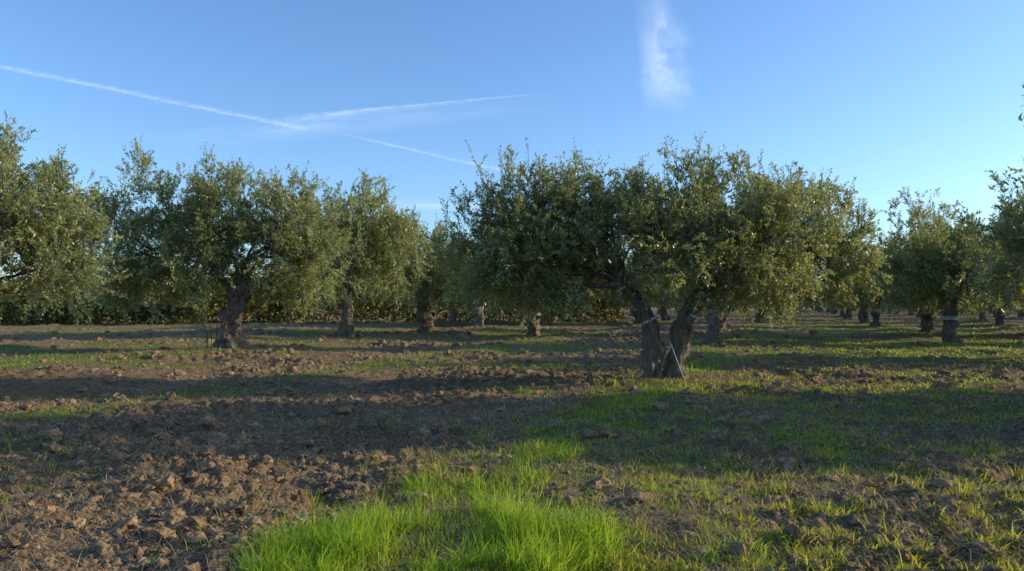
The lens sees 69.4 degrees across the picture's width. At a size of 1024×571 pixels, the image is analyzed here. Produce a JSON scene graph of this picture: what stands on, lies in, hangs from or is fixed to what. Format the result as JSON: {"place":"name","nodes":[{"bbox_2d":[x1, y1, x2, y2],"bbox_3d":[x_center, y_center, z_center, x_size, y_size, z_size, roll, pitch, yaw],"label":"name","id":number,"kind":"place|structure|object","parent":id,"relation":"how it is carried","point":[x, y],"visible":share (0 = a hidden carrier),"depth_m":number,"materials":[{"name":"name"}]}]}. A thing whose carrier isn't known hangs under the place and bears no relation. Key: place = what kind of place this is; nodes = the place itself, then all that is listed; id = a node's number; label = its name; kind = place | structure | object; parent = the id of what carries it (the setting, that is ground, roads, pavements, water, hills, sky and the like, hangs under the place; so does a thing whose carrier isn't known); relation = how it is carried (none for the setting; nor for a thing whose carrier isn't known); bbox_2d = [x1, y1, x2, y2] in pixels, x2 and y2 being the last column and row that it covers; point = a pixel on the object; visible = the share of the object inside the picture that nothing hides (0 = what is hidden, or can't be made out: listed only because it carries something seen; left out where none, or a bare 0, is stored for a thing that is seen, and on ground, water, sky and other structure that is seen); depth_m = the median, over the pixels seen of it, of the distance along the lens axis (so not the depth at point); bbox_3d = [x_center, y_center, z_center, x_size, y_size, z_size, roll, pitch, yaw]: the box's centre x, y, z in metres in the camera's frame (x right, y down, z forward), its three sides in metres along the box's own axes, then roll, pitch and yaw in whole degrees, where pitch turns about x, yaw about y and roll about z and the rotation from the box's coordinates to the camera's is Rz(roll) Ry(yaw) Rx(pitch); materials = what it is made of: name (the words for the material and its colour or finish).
{"place":"outdoors","nodes":[
{"label":"outdoors","id":0,"kind":"place"},
{"bbox_2d":[0,304,1023,570],"bbox_3d":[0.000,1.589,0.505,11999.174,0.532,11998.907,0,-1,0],"label":"ground","id":1,"kind":"structure","parent":0,"point":[18,380],"depth_m":10.77,"materials":[{"name":"soil"}]},
{"bbox_2d":[0,111,136,331],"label":"olive tree","id":2,"kind":"object","parent":1,"relation":"on","point":[23,226],"visible":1,"depth_m":14.05,"materials":[{"name":"green plant"}]},
{"bbox_2d":[0,290,214,324],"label":"shrub hedge","id":3,"kind":"object","parent":1,"relation":"on","point":[53,317],"visible":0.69,"depth_m":57.05,"materials":[{"name":"green plant"}]},
{"bbox_2d":[63,135,360,348],"bbox_3d":[-10.218,-1.316,25.067,10.454,7.569,4.564,0,-1,0],"label":"olive tree","id":4,"kind":"object","parent":1,"relation":"on","point":[210,247],"visible":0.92,"depth_m":24.58,"materials":[{"name":"green plant"}]},
{"bbox_2d":[0,258,628,324],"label":"autumn hedge","id":5,"kind":"object","parent":1,"relation":"on","point":[222,303],"visible":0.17,"depth_m":63.37,"materials":[{"name":"green plant"}]},
{"bbox_2d":[262,168,436,336],"bbox_3d":[-7.678,-1.489,36.050,8.512,8.778,7.510,1,-2,-29],"label":"olive tree","id":6,"kind":"object","parent":1,"relation":"on","point":[373,265],"visible":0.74,"depth_m":35.09,"materials":[{"name":"green plant"}]},
{"bbox_2d":[6,276,811,307],"bbox_3d":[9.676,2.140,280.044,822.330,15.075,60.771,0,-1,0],"label":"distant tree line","id":7,"kind":"object","parent":1,"relation":"on","point":[12,281],"visible":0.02,"depth_m":272.50,"materials":[{"name":"green plant"}]},
{"bbox_2d":[380,213,482,332],"bbox_3d":[-4.844,-0.582,41.688,7.584,7.139,7.427,-1,-2,33],"label":"olive tree","id":8,"kind":"object","parent":1,"relation":"on","point":[424,319],"visible":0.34,"depth_m":40.80,"materials":[{"name":"green plant"}]},
{"bbox_2d":[429,244,485,322],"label":"olive tree","id":9,"kind":"object","parent":1,"relation":"on","point":[452,316],"visible":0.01,"depth_m":57.70,"materials":[{"name":"green plant"}]},
{"bbox_2d":[1,339,942,568],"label":"pale stones","id":10,"kind":"object","parent":1,"relation":"on","point":[141,558],"visible":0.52,"depth_m":6.01,"materials":[{"name":"grey stone"}]},
{"bbox_2d":[444,221,501,325],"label":"olive tree","id":11,"kind":"object","parent":1,"relation":"on","point":[476,322],"visible":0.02,"depth_m":51.72,"materials":[{"name":"green plant"}]},
{"bbox_2d":[0,327,1023,570],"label":"soil clods","id":12,"kind":"object","parent":1,"relation":"on","point":[170,517],"visible":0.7,"depth_m":7.10,"materials":[{"name":"brown soil"}]},
{"bbox_2d":[0,320,1023,570],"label":"grass","id":13,"kind":"structure","parent":1,"relation":"on","point":[324,542],"depth_m":5.04,"materials":[{"name":"green plant"}]},
{"bbox_2d":[0,341,1023,570],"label":"dry straw","id":14,"kind":"object","parent":1,"relation":"on","point":[659,507],"visible":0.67,"depth_m":6.66,"materials":[{"name":"grass"}]},
{"bbox_2d":[0,321,1023,570],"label":"weeds","id":15,"kind":"object","parent":1,"relation":"on","point":[746,563],"visible":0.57,"depth_m":6.76,"materials":[{"name":"green plant"}]},
{"bbox_2d":[477,240,592,335],"bbox_3d":[1.201,-0.203,40.232,6.813,6.557,6.928,0,-1,2],"label":"olive tree","id":16,"kind":"object","parent":1,"relation":"on","point":[533,330],"visible":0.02,"depth_m":39.61,"materials":[{"name":"green plant"}]},
{"bbox_2d":[512,281,572,324],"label":"olive tree","id":17,"kind":"object","parent":1,"relation":"on","point":[541,322],"depth_m":55.05,"materials":[{"name":"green plant"}]},
{"bbox_2d":[546,278,587,322],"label":"olive tree","id":18,"kind":"object","parent":1,"relation":"on","point":[552,320],"depth_m":59.71,"materials":[{"name":"green plant"}]},
{"bbox_2d":[544,276,603,321],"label":"olive tree","id":19,"kind":"object","parent":1,"relation":"on","point":[595,302],"visible":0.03,"depth_m":63.93,"materials":[{"name":"green plant"}]},
{"bbox_2d":[593,249,665,323],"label":"olive tree","id":20,"kind":"object","parent":1,"relation":"on","point":[650,294],"visible":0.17,"depth_m":56.76,"materials":[{"name":"green plant"}]},
{"bbox_2d":[412,131,855,379],"bbox_3d":[2.607,-0.527,15.433,9.464,5.588,4.480,0,-1,0],"label":"olive tree","id":21,"kind":"object","parent":1,"relation":"on","point":[562,227],"visible":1,"depth_m":15.09,"materials":[{"name":"green plant"}]},
{"bbox_2d":[646,283,683,320],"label":"olive tree","id":22,"kind":"object","parent":1,"relation":"on","point":[664,315],"visible":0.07,"depth_m":64.55,"materials":[{"name":"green plant"}]},
{"bbox_2d":[658,299,683,314],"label":"olive tree","id":23,"kind":"object","parent":1,"relation":"on","point":[670,307],"visible":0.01,"depth_m":73.45,"materials":[{"name":"green plant"}]},
{"bbox_2d":[669,340,684,380],"bbox_3d":[3.407,1.573,15.192,0.364,0.908,0.024,-1,-2,26],"label":"wooden stake","id":24,"kind":"object","parent":1,"relation":"on","point":[677,361],"visible":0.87,"depth_m":15.19,"materials":[{"name":"grey wood"}]},
{"bbox_2d":[653,191,761,334],"bbox_3d":[9.929,-0.940,37.542,6.915,7.715,7.851,-1,-2,21],"label":"olive tree","id":25,"kind":"object","parent":1,"relation":"on","point":[680,303],"visible":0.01,"depth_m":37.05,"materials":[{"name":"green plant"}]},
{"bbox_2d":[672,293,762,329],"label":"olive tree","id":26,"kind":"object","parent":1,"relation":"on","point":[724,326],"visible":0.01,"depth_m":46.17,"materials":[{"name":"green plant"}]},
{"bbox_2d":[749,298,797,322],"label":"olive tree","id":27,"kind":"object","parent":1,"relation":"on","point":[759,316],"depth_m":57.68,"materials":[{"name":"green plant"}]},
{"bbox_2d":[663,161,896,344],"bbox_3d":[9.941,-1.031,28.083,9.019,7.227,4.318,0,-1,0],"label":"olive tree","id":28,"kind":"object","parent":1,"relation":"on","point":[849,248],"visible":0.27,"depth_m":27.54,"materials":[{"name":"green plant"}]},
{"bbox_2d":[818,278,838,313],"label":"olive tree","id":29,"kind":"object","parent":1,"relation":"on","point":[835,311],"depth_m":102.59,"materials":[{"name":"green plant"}]},
{"bbox_2d":[821,293,844,315],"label":"olive tree","id":30,"kind":"object","parent":1,"relation":"on","point":[842,313],"visible":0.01,"depth_m":93.85,"materials":[{"name":"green plant"}]},
{"bbox_2d":[821,287,870,319],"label":"olive tree","id":31,"kind":"object","parent":1,"relation":"on","point":[847,315],"visible":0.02,"depth_m":76.86,"materials":[{"name":"green plant"}]},
{"bbox_2d":[833,251,878,320],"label":"olive tree","id":32,"kind":"object","parent":1,"relation":"on","point":[857,306],"depth_m":69.53,"materials":[{"name":"green plant"}]},
{"bbox_2d":[817,259,895,322],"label":"olive tree","id":33,"kind":"object","parent":1,"relation":"on","point":[862,315],"visible":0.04,"depth_m":60.17,"materials":[{"name":"green plant"}]},
{"bbox_2d":[821,237,910,325],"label":"olive tree","id":34,"kind":"object","parent":1,"relation":"on","point":[875,316],"visible":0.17,"depth_m":51.11,"materials":[{"name":"green plant"}]},
{"bbox_2d":[861,241,970,332],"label":"olive tree","id":35,"kind":"object","parent":1,"relation":"on","point":[927,321],"visible":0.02,"depth_m":40.86,"materials":[{"name":"green plant"}]},
{"bbox_2d":[864,186,1023,343],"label":"olive tree","id":36,"kind":"object","parent":1,"relation":"on","point":[945,266],"visible":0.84,"depth_m":30.49,"materials":[{"name":"green plant"}]},
{"bbox_2d":[880,213,1020,336],"bbox_3d":[21.386,-0.456,36.217,6.308,6.583,7.150,0,-1,16],"label":"olive tree","id":37,"kind":"object","parent":1,"relation":"on","point":[902,305],"visible":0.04,"depth_m":36.44,"materials":[{"name":"green plant"}]},
{"bbox_2d":[977,304,988,321],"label":"olive tree","id":38,"kind":"object","parent":1,"relation":"on","point":[982,318],"visible":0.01,"depth_m":60.78,"materials":[{"name":"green plant"}]},
{"bbox_2d":[945,169,1023,319],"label":"olive tree","id":39,"kind":"object","parent":1,"relation":"on","point":[1005,232],"visible":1,"depth_m":22.37,"materials":[{"name":"green plant"}]},
{"bbox_2d":[966,301,1023,324],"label":"olive tree","id":40,"kind":"object","parent":1,"relation":"on","point":[999,318],"depth_m":52.31,"materials":[{"name":"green plant"}]},
{"bbox_2d":[973,208,1023,315],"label":"olive tree","id":41,"kind":"object","parent":1,"relation":"on","point":[998,244],"depth_m":39.89,"materials":[{"name":"green plant"}]},
{"bbox_2d":[998,85,1023,238],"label":"olive tree","id":42,"kind":"object","parent":1,"relation":"on","point":[1019,179],"visible":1,"depth_m":14.04,"materials":[{"name":"green plant"}]},
{"bbox_2d":[1017,305,1023,316],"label":"olive tree","id":43,"kind":"object","parent":1,"relation":"on","point":[1021,314],"visible":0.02,"depth_m":78.84,"materials":[{"name":"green plant"}]},
{"bbox_2d":[0,0,1023,300],"label":"sky","id":44,"kind":"structure","parent":0,"point":[891,95],"materials":[{"name":"blue"}]}
]}

